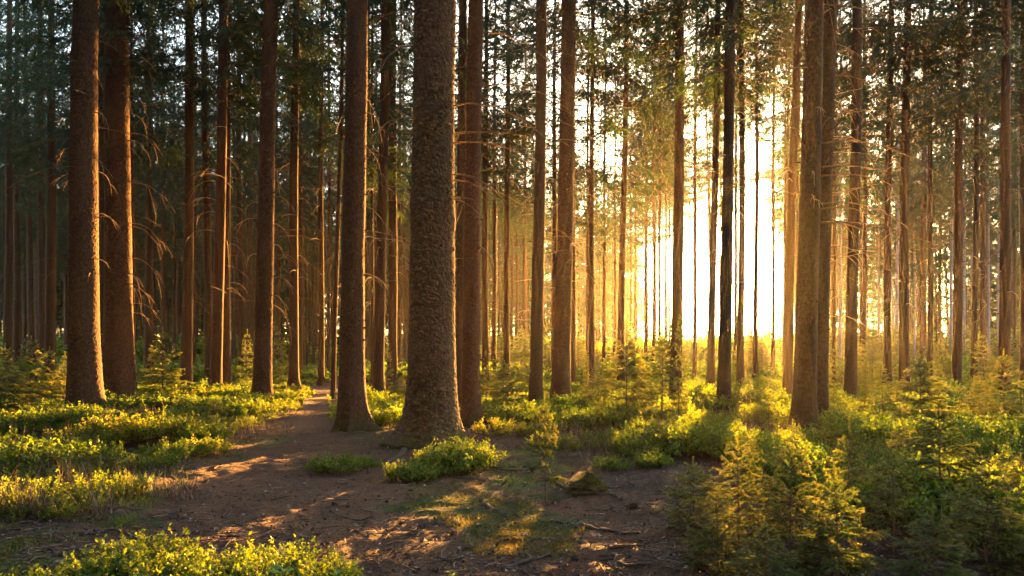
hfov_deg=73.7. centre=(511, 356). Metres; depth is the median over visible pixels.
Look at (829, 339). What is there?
young spruce
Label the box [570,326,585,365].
young spruce
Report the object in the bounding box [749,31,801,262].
spruce tree
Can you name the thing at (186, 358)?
spruce tree
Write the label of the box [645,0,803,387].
spruce tree
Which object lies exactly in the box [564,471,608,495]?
rock
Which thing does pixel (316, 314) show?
spruce tree
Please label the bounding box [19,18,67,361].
spruce tree
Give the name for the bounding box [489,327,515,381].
young spruce
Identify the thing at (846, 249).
spruce tree
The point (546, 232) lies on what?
spruce tree
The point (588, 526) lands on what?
fallen branch
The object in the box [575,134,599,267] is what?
spruce tree
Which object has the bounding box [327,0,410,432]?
spruce tree
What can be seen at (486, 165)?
spruce tree
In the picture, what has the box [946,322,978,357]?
young spruce
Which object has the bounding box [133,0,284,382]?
spruce tree
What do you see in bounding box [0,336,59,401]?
young spruce
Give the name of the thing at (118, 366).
spruce tree
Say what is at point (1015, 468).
young spruce
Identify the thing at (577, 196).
spruce tree
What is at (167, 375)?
young spruce
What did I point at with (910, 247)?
spruce tree
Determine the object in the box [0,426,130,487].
bilberry bush
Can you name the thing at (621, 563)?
fallen branch
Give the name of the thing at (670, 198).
spruce tree
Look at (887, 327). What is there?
spruce tree
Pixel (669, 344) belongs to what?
young spruce
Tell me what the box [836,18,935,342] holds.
spruce tree
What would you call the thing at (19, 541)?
moss
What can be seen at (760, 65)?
spruce tree
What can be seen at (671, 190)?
spruce tree
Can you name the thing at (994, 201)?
spruce tree
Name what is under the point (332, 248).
spruce tree
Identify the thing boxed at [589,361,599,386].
young spruce
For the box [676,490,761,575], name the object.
young spruce
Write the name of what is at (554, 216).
spruce tree
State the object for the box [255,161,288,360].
spruce tree
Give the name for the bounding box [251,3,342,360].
spruce tree
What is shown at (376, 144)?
spruce tree
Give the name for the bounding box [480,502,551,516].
tree root
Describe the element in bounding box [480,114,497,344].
spruce tree
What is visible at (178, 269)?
spruce tree
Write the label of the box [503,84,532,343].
spruce tree
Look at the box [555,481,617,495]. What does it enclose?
fallen branch
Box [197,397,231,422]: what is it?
young spruce
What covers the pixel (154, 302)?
spruce tree
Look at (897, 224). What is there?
spruce tree
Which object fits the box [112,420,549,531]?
short grass
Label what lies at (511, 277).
spruce tree
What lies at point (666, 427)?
young spruce
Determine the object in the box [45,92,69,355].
spruce tree
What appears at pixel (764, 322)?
sky
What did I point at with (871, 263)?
spruce tree
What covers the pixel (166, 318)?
spruce tree
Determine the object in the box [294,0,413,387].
spruce tree
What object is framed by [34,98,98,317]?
spruce tree
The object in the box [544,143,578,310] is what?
spruce tree
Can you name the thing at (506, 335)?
spruce tree
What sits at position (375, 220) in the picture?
spruce tree
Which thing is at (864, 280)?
spruce tree
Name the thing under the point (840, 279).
spruce tree
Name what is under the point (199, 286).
spruce tree
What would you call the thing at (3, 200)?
spruce tree
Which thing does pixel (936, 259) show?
spruce tree
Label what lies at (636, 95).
spruce tree
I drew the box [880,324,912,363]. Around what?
young spruce
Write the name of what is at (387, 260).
spruce tree
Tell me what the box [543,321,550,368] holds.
young spruce
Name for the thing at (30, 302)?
spruce tree
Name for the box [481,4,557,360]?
spruce tree
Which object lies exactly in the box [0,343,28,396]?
young spruce
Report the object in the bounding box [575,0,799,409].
spruce tree
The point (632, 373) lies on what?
young spruce
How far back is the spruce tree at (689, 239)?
74.45 m
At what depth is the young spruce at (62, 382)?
13.53 m
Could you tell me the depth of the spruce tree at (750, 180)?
47.74 m
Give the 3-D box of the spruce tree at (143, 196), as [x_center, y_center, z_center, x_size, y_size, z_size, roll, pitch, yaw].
[-18.163,-11.777,32.214,6.002,26.070,6.007,0,0,-29]
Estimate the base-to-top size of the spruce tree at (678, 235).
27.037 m
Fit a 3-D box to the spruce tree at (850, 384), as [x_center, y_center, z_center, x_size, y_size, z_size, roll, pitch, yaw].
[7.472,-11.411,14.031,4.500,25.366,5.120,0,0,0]
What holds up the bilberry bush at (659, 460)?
on the ground at (304, 423)
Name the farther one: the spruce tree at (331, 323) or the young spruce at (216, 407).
the spruce tree at (331, 323)
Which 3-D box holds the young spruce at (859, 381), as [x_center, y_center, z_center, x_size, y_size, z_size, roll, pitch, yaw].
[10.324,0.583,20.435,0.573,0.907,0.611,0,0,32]
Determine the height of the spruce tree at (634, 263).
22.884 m
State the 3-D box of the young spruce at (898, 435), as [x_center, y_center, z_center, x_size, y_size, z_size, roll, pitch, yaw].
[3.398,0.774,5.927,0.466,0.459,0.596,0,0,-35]
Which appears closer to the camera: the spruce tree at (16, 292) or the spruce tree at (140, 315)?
the spruce tree at (16, 292)
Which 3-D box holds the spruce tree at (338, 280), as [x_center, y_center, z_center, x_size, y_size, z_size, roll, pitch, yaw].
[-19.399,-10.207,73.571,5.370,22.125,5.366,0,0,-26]
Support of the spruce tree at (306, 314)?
on the ground at (304, 423)
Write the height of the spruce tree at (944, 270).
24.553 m
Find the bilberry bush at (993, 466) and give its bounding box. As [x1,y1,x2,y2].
[916,458,1023,485]
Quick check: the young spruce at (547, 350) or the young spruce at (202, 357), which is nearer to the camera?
the young spruce at (202, 357)
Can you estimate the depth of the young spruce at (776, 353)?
43.30 m
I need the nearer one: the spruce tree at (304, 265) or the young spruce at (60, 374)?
the young spruce at (60, 374)
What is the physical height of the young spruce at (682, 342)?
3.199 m
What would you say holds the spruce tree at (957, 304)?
on the ground at (304, 423)
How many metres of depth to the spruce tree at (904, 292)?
17.92 m
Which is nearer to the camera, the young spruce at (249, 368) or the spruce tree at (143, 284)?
the young spruce at (249, 368)
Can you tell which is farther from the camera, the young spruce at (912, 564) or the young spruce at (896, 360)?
the young spruce at (896, 360)
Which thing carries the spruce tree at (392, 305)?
on the ground at (304, 423)
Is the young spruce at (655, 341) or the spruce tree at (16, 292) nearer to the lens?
the spruce tree at (16, 292)
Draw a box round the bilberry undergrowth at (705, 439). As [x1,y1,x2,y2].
[0,370,1023,569]
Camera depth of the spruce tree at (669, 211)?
51.50 m
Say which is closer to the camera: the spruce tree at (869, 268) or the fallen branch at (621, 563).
the fallen branch at (621, 563)
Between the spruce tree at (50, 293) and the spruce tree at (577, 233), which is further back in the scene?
the spruce tree at (577, 233)
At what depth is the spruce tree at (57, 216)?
36.18 m
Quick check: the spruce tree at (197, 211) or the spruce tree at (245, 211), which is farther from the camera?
the spruce tree at (197, 211)
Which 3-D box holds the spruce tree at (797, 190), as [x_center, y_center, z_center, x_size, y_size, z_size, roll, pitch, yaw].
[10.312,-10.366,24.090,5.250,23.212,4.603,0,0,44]
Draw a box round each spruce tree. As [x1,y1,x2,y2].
[0,0,67,357]
[0,0,68,333]
[0,0,68,380]
[0,0,69,365]
[0,0,98,367]
[0,0,148,379]
[0,0,177,359]
[0,21,35,318]
[0,34,16,130]
[0,63,61,361]
[0,64,25,240]
[0,77,20,332]
[0,90,33,214]
[0,92,67,334]
[0,107,35,245]
[0,113,4,328]
[1,0,154,410]
[2,171,26,343]
[3,82,66,337]
[5,0,212,397]
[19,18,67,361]
[20,8,68,318]
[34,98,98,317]
[44,34,155,236]
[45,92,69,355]
[56,2,184,307]
[56,33,154,240]
[56,100,69,334]
[63,0,310,385]
[64,31,153,244]
[68,4,213,369]
[98,4,215,368]
[98,42,197,362]
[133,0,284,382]
[134,4,211,362]
[134,181,159,335]
[135,3,235,365]
[135,12,172,359]
[135,13,183,359]
[137,148,172,334]
[138,27,213,363]
[138,203,158,339]
[143,161,182,305]
[144,0,321,384]
[148,0,303,385]
[156,84,203,359]
[159,11,215,336]
[170,106,213,316]
[172,139,213,340]
[176,76,231,329]
[178,27,236,334]
[181,168,213,331]
[183,0,400,388]
[192,0,377,397]
[194,0,276,367]
[194,5,307,363]
[195,35,257,364]
[196,15,242,284]
[201,41,274,362]
[211,59,274,272]
[215,0,377,373]
[230,133,255,333]
[231,114,285,334]
[232,0,380,385]
[244,20,317,362]
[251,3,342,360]
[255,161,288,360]
[256,39,335,365]
[273,230,317,324]
[274,4,342,364]
[274,58,341,365]
[274,77,326,300]
[274,170,324,313]
[276,0,413,398]
[277,0,376,371]
[280,136,309,335]
[285,257,332,345]
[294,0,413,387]
[296,0,530,405]
[303,47,341,362]
[303,110,341,349]
[308,91,370,341]
[311,6,411,347]
[317,181,340,320]
[323,7,407,360]
[324,168,340,345]
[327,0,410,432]
[331,0,467,393]
[333,25,396,362]
[335,6,408,325]
[338,0,457,386]
[363,0,551,449]
[368,0,413,367]
[369,18,456,238]
[370,61,409,334]
[370,65,410,360]
[370,215,388,293]
[385,234,402,330]
[386,96,410,333]
[387,11,412,361]
[387,19,455,271]
[396,0,577,384]
[454,0,558,369]
[454,0,560,378]
[454,0,577,427]
[454,1,502,243]
[454,26,497,255]
[454,92,492,251]
[454,146,491,266]
[480,78,531,352]
[480,104,522,344]
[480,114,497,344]
[480,114,500,336]
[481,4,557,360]
[481,102,503,275]
[482,0,689,383]
[488,0,612,373]
[488,11,549,351]
[489,77,557,338]
[489,164,514,340]
[490,142,521,300]
[501,0,671,386]
[502,0,655,400]
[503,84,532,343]
[510,92,558,261]
[513,0,608,402]
[515,164,551,339]
[532,1,647,364]
[544,104,582,321]
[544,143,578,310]
[545,0,673,363]
[549,127,602,230]
[575,0,703,381]
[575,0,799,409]
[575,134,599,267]
[575,145,595,302]
[586,0,747,394]
[594,4,639,354]
[597,0,704,358]
[606,0,701,360]
[606,47,672,335]
[606,64,668,335]
[612,0,697,298]
[613,131,647,338]
[618,159,650,335]
[620,16,711,338]
[626,153,670,341]
[630,2,703,357]
[630,56,685,351]
[632,212,691,335]
[635,1,748,379]
[639,80,705,338]
[644,130,706,301]
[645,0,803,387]
[648,0,836,385]
[648,138,697,346]
[648,162,684,338]
[658,0,790,366]
[661,128,719,339]
[662,123,692,243]
[668,100,752,270]
[684,12,738,259]
[684,69,746,238]
[688,100,746,304]
[692,0,804,379]
[699,144,738,226]
[701,129,748,230]
[719,0,865,394]
[719,52,779,352]
[722,180,753,220]
[725,0,882,302]
[729,0,947,431]
[734,0,884,416]
[734,1,803,372]
[744,0,840,379]
[748,133,788,341]
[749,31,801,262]
[753,68,801,303]
[757,0,913,383]
[759,148,793,340]
[760,71,799,351]
[761,123,801,338]
[762,145,783,274]
[762,145,783,293]
[767,121,801,247]
[768,124,789,269]
[782,0,1018,384]
[783,0,885,365]
[783,0,1020,383]
[794,130,862,321]
[796,0,936,357]
[800,98,871,356]
[830,0,919,398]
[830,144,849,337]
[836,0,924,361]
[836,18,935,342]
[836,108,881,304]
[836,130,881,322]
[836,167,880,315]
[850,0,1023,395]
[862,0,1023,384]
[862,39,912,333]
[867,1,950,356]
[867,123,899,331]
[868,127,912,326]
[870,0,989,379]
[870,204,893,327]
[880,79,947,359]
[881,2,970,362]
[881,11,966,328]
[886,1,1019,377]
[891,73,933,328]
[891,127,941,335]
[891,135,995,352]
[893,62,967,349]
[912,0,992,352]
[918,2,1019,374]
[919,151,948,338]
[927,143,949,339]
[933,1,1017,355]
[933,85,996,309]
[935,10,1019,359]
[942,179,972,336]
[944,0,1023,383]
[947,9,1017,356]
[949,7,1018,356]
[963,17,1019,359]
[964,3,1019,321]
[966,126,1018,328]
[969,1,1019,281]
[979,58,1019,317]
[990,156,1019,332]
[991,161,1019,309]
[993,212,1019,306]
[995,220,1019,287]
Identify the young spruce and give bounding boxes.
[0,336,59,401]
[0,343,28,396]
[0,361,43,412]
[31,346,65,397]
[51,366,65,381]
[52,356,66,400]
[80,414,120,439]
[131,404,154,420]
[136,368,146,381]
[137,326,193,395]
[197,347,204,364]
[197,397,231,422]
[233,329,253,386]
[272,325,288,390]
[384,338,393,391]
[388,378,406,395]
[480,320,502,362]
[480,365,501,399]
[486,360,523,405]
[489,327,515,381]
[510,325,529,369]
[516,354,529,382]
[518,365,529,403]
[524,392,566,502]
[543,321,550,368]
[543,342,550,364]
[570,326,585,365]
[570,329,585,370]
[577,346,606,378]
[577,372,618,400]
[582,350,589,393]
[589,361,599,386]
[592,397,609,430]
[599,329,653,416]
[607,320,641,363]
[614,323,643,355]
[628,377,657,403]
[636,334,687,420]
[648,325,665,359]
[650,316,690,365]
[650,414,683,451]
[653,456,733,534]
[666,320,689,366]
[669,301,689,420]
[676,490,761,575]
[683,324,706,363]
[685,343,702,365]
[686,434,799,557]
[724,516,802,575]
[726,432,761,475]
[731,329,748,361]
[731,346,752,378]
[736,444,840,575]
[744,328,770,368]
[744,336,764,368]
[746,338,766,361]
[756,393,782,433]
[757,334,767,356]
[757,339,771,377]
[767,329,782,361]
[778,419,820,461]
[784,468,894,575]
[816,423,875,520]
[828,331,843,386]
[828,343,841,404]
[828,370,841,399]
[829,323,837,361]
[837,330,844,366]
[843,325,875,360]
[853,448,938,553]
[857,323,895,380]
[857,326,882,363]
[857,354,872,411]
[857,361,866,384]
[862,359,900,416]
[866,340,881,370]
[868,420,923,455]
[878,326,898,377]
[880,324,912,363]
[880,504,979,575]
[887,354,959,422]
[899,401,997,495]
[909,328,919,360]
[918,346,933,361]
[919,463,1023,575]
[921,340,951,379]
[928,351,946,396]
[933,325,952,361]
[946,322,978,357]
[959,377,1002,416]
[967,331,996,384]
[972,348,1023,423]
[978,328,996,358]
[982,335,1019,380]
[990,326,996,356]
[994,453,1023,494]
[1006,366,1023,401]
[1011,331,1019,360]
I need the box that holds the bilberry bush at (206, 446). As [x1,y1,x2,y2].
[153,433,235,457]
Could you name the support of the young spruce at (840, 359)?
on the ground at (304, 423)
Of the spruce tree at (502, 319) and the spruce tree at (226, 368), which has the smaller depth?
the spruce tree at (226, 368)
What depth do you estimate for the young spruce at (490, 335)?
37.32 m
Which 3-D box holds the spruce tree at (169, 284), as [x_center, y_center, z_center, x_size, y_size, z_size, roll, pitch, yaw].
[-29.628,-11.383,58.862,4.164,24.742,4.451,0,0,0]
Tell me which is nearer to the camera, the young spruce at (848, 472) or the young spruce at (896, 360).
the young spruce at (848, 472)
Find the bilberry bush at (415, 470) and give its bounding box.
[382,457,454,483]
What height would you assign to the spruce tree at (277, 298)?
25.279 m
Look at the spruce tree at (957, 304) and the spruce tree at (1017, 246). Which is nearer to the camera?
the spruce tree at (957, 304)
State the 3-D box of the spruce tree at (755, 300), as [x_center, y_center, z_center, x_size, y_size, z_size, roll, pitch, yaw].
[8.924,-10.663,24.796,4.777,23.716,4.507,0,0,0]
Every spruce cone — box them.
[169,511,178,519]
[417,523,425,528]
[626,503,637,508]
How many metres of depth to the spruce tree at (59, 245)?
41.34 m
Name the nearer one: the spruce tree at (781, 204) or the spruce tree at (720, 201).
the spruce tree at (720, 201)
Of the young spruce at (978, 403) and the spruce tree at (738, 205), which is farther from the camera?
the spruce tree at (738, 205)
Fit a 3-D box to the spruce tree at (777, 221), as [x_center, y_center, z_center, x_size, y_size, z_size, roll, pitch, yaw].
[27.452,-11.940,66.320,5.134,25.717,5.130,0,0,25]
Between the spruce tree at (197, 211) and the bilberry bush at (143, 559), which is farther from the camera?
the spruce tree at (197, 211)
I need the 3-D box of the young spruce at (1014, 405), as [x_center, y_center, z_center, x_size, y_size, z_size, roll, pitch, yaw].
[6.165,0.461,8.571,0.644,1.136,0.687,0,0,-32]
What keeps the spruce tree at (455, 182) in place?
on the ground at (304, 423)
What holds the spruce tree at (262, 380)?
on the ground at (304, 423)
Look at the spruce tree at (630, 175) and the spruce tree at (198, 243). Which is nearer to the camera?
the spruce tree at (630, 175)
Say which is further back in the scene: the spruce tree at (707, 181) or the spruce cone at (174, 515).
the spruce tree at (707, 181)
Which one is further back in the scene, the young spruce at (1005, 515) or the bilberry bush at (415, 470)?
the bilberry bush at (415, 470)
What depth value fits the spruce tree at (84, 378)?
12.21 m
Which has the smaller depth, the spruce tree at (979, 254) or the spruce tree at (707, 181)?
the spruce tree at (707, 181)
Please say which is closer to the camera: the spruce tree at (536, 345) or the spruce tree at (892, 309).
the spruce tree at (536, 345)
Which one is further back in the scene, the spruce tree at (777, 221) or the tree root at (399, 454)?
the spruce tree at (777, 221)
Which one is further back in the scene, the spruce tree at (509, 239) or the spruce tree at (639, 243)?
the spruce tree at (509, 239)
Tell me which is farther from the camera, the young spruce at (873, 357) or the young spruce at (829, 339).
the young spruce at (829, 339)
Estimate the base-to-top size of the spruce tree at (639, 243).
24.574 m
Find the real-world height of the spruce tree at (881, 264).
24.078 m
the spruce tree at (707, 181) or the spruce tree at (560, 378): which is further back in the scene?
the spruce tree at (707, 181)
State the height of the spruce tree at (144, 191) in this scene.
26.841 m
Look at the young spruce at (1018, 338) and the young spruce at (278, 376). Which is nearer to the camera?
the young spruce at (278, 376)
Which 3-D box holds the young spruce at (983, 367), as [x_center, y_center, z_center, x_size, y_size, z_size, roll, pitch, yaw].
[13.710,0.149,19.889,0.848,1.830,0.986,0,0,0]
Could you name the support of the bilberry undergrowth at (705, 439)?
on the ground at (304, 423)
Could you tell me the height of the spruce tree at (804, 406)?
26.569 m
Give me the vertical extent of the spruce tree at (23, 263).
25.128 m
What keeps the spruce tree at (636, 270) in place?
on the ground at (304, 423)
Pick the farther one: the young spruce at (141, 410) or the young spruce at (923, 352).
the young spruce at (923, 352)
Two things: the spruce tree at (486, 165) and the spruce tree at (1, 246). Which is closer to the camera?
the spruce tree at (486, 165)
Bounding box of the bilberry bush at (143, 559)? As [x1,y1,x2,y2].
[30,523,223,575]
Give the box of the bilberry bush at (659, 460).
[590,448,675,470]
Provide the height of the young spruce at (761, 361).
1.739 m
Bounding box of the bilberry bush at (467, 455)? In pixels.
[413,432,509,475]
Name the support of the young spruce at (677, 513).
on the ground at (304, 423)
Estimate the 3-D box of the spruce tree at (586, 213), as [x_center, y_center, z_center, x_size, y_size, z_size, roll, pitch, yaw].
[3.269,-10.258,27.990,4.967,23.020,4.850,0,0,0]
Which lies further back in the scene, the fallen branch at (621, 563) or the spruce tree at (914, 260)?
the spruce tree at (914, 260)
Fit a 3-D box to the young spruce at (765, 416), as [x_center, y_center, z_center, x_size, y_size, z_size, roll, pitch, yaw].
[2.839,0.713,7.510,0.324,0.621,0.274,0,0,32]
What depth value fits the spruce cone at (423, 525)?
4.20 m
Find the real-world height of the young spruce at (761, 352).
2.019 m
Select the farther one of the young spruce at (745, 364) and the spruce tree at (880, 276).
the spruce tree at (880, 276)
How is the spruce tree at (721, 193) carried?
on the ground at (304, 423)
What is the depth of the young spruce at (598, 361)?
24.72 m
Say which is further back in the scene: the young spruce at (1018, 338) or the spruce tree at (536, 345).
the young spruce at (1018, 338)
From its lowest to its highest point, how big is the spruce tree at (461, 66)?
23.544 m
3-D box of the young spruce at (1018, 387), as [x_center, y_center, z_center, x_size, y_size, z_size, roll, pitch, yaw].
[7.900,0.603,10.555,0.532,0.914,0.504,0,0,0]
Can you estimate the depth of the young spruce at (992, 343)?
41.79 m
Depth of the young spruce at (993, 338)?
47.72 m
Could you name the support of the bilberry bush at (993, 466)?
on the ground at (304, 423)
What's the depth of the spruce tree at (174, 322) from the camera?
41.93 m
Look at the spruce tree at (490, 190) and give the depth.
53.25 m
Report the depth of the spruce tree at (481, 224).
51.32 m
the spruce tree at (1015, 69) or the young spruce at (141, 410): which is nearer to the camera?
the young spruce at (141, 410)
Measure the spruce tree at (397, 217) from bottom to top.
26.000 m
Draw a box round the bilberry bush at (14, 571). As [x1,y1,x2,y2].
[0,558,81,575]
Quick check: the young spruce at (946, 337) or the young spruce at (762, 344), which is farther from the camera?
the young spruce at (946, 337)
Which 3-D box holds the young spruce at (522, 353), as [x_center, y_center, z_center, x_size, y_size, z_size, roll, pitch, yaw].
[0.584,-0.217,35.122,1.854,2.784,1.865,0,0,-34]
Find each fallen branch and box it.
[88,528,123,535]
[219,532,257,537]
[329,509,362,520]
[478,464,517,470]
[501,552,550,569]
[539,519,582,528]
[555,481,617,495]
[580,523,639,535]
[607,541,652,548]
[617,560,664,566]
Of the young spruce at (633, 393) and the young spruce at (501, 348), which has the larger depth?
the young spruce at (501, 348)
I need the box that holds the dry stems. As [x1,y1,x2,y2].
[0,383,1023,550]
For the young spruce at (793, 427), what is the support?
on the ground at (304, 423)
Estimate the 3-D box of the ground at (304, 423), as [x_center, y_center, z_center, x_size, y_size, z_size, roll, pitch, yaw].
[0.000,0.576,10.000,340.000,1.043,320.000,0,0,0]
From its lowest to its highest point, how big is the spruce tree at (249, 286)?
26.001 m
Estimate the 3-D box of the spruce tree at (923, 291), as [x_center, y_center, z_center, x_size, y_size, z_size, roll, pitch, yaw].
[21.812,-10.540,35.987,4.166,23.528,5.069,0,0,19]
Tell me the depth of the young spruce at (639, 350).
40.18 m
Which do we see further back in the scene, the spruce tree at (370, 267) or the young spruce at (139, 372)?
the spruce tree at (370, 267)
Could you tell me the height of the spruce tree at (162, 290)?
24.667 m
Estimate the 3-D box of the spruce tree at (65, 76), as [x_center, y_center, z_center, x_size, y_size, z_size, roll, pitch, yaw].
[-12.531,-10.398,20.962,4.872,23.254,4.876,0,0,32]
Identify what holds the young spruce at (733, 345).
on the ground at (304, 423)
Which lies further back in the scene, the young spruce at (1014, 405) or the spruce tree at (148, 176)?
the spruce tree at (148, 176)
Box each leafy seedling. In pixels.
[266,565,294,575]
[327,569,345,575]
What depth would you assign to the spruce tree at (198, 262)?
61.01 m
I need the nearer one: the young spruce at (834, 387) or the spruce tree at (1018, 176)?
the young spruce at (834, 387)
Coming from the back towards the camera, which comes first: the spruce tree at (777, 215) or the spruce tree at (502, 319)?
the spruce tree at (502, 319)
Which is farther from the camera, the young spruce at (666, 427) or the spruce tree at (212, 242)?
the spruce tree at (212, 242)
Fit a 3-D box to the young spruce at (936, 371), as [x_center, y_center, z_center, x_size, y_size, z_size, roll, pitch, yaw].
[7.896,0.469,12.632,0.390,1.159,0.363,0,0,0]
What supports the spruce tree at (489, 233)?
on the ground at (304, 423)
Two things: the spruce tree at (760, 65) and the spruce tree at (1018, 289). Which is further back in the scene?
the spruce tree at (1018, 289)
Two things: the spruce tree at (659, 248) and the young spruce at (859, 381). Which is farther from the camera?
the spruce tree at (659, 248)
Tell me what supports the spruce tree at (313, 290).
on the ground at (304, 423)
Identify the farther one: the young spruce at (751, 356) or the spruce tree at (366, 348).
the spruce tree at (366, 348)
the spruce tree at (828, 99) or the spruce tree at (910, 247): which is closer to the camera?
the spruce tree at (828, 99)
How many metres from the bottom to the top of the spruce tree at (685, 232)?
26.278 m
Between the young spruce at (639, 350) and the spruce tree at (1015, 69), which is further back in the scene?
the young spruce at (639, 350)
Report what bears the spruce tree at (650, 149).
on the ground at (304, 423)
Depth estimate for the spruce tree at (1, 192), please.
33.54 m
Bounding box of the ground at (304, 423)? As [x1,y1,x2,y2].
[0,377,1023,575]
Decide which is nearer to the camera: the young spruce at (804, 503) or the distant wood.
the young spruce at (804, 503)
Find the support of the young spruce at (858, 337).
on the ground at (304, 423)
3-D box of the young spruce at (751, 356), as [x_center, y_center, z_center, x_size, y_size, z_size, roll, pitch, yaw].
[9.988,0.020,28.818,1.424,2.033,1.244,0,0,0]
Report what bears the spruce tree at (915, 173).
on the ground at (304, 423)
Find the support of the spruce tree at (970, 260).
on the ground at (304, 423)
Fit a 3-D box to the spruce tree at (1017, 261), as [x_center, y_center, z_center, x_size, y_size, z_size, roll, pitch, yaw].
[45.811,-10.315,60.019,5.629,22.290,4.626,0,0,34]
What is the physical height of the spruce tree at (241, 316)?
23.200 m
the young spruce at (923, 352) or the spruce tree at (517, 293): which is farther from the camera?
the spruce tree at (517, 293)
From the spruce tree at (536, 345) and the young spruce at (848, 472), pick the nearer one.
the young spruce at (848, 472)
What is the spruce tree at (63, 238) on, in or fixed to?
on the ground at (304, 423)
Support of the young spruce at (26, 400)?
on the ground at (304, 423)
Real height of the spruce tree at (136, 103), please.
25.176 m
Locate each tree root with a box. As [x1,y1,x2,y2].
[366,447,407,474]
[441,471,489,480]
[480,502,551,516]
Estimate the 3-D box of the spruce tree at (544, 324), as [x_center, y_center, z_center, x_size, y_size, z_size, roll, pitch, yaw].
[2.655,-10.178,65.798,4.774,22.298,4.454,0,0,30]
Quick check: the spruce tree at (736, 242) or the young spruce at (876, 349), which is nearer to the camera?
the young spruce at (876, 349)
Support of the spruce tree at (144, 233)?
on the ground at (304, 423)
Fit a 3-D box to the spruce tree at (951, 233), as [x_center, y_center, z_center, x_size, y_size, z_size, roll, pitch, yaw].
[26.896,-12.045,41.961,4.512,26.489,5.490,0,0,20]
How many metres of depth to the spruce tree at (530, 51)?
21.54 m
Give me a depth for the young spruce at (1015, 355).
21.52 m
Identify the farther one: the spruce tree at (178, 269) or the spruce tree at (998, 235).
the spruce tree at (178, 269)
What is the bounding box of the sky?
[1,0,1011,340]
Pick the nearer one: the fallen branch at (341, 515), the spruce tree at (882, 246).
the fallen branch at (341, 515)
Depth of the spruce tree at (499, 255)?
61.04 m
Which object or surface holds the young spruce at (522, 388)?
on the ground at (304, 423)
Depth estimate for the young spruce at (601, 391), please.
12.16 m
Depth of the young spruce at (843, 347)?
31.89 m
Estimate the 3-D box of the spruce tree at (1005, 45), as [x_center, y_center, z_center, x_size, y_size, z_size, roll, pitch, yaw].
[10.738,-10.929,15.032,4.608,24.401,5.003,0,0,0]
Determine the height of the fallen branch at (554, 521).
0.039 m
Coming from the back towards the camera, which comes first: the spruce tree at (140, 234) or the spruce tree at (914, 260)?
the spruce tree at (914, 260)
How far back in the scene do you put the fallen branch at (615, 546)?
3.71 m
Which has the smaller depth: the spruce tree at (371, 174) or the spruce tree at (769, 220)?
the spruce tree at (371, 174)
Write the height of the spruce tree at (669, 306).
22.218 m
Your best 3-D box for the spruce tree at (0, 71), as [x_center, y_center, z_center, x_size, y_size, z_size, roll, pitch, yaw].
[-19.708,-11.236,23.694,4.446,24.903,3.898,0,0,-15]
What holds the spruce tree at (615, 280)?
on the ground at (304, 423)
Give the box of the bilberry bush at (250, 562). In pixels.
[158,531,364,575]
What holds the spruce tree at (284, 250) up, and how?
on the ground at (304, 423)
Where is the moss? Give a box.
[0,429,584,564]
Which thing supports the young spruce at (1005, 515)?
on the ground at (304, 423)
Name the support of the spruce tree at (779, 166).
on the ground at (304, 423)
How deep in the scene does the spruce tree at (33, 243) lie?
51.14 m
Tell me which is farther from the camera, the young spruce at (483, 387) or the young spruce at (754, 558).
the young spruce at (483, 387)
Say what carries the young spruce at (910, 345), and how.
on the ground at (304, 423)
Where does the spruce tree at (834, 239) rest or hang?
on the ground at (304, 423)
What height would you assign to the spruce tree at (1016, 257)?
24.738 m
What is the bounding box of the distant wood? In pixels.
[0,94,1019,345]
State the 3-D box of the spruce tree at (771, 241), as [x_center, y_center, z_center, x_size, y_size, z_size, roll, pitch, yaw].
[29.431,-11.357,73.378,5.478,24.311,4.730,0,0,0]
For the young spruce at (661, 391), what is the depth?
9.67 m
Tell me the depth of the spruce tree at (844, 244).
43.34 m
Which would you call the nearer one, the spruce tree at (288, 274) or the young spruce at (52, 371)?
the young spruce at (52, 371)
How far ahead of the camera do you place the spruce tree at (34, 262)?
49.12 m
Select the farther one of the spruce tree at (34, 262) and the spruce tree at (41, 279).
the spruce tree at (34, 262)
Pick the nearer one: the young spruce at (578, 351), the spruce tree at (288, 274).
the young spruce at (578, 351)
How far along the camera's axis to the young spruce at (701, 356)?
41.48 m
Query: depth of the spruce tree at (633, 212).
61.89 m
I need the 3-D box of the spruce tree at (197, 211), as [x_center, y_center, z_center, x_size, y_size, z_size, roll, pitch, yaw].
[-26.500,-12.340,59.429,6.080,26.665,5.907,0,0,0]
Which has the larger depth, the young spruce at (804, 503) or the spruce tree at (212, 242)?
the spruce tree at (212, 242)
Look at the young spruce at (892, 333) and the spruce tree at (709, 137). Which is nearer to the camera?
the young spruce at (892, 333)
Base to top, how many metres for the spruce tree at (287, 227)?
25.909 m
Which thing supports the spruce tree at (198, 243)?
on the ground at (304, 423)
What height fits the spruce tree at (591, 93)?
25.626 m
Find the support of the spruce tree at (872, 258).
on the ground at (304, 423)
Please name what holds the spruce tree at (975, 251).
on the ground at (304, 423)
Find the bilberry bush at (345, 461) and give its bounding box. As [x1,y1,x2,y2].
[303,446,382,475]
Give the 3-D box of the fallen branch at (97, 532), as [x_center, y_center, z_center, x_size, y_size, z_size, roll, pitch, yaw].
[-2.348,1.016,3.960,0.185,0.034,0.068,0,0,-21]
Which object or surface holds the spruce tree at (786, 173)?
on the ground at (304, 423)
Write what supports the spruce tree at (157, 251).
on the ground at (304, 423)
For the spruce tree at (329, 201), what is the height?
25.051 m
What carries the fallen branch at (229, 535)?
on the ground at (304, 423)
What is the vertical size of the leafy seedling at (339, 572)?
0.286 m
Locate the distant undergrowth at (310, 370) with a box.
[0,322,1019,384]

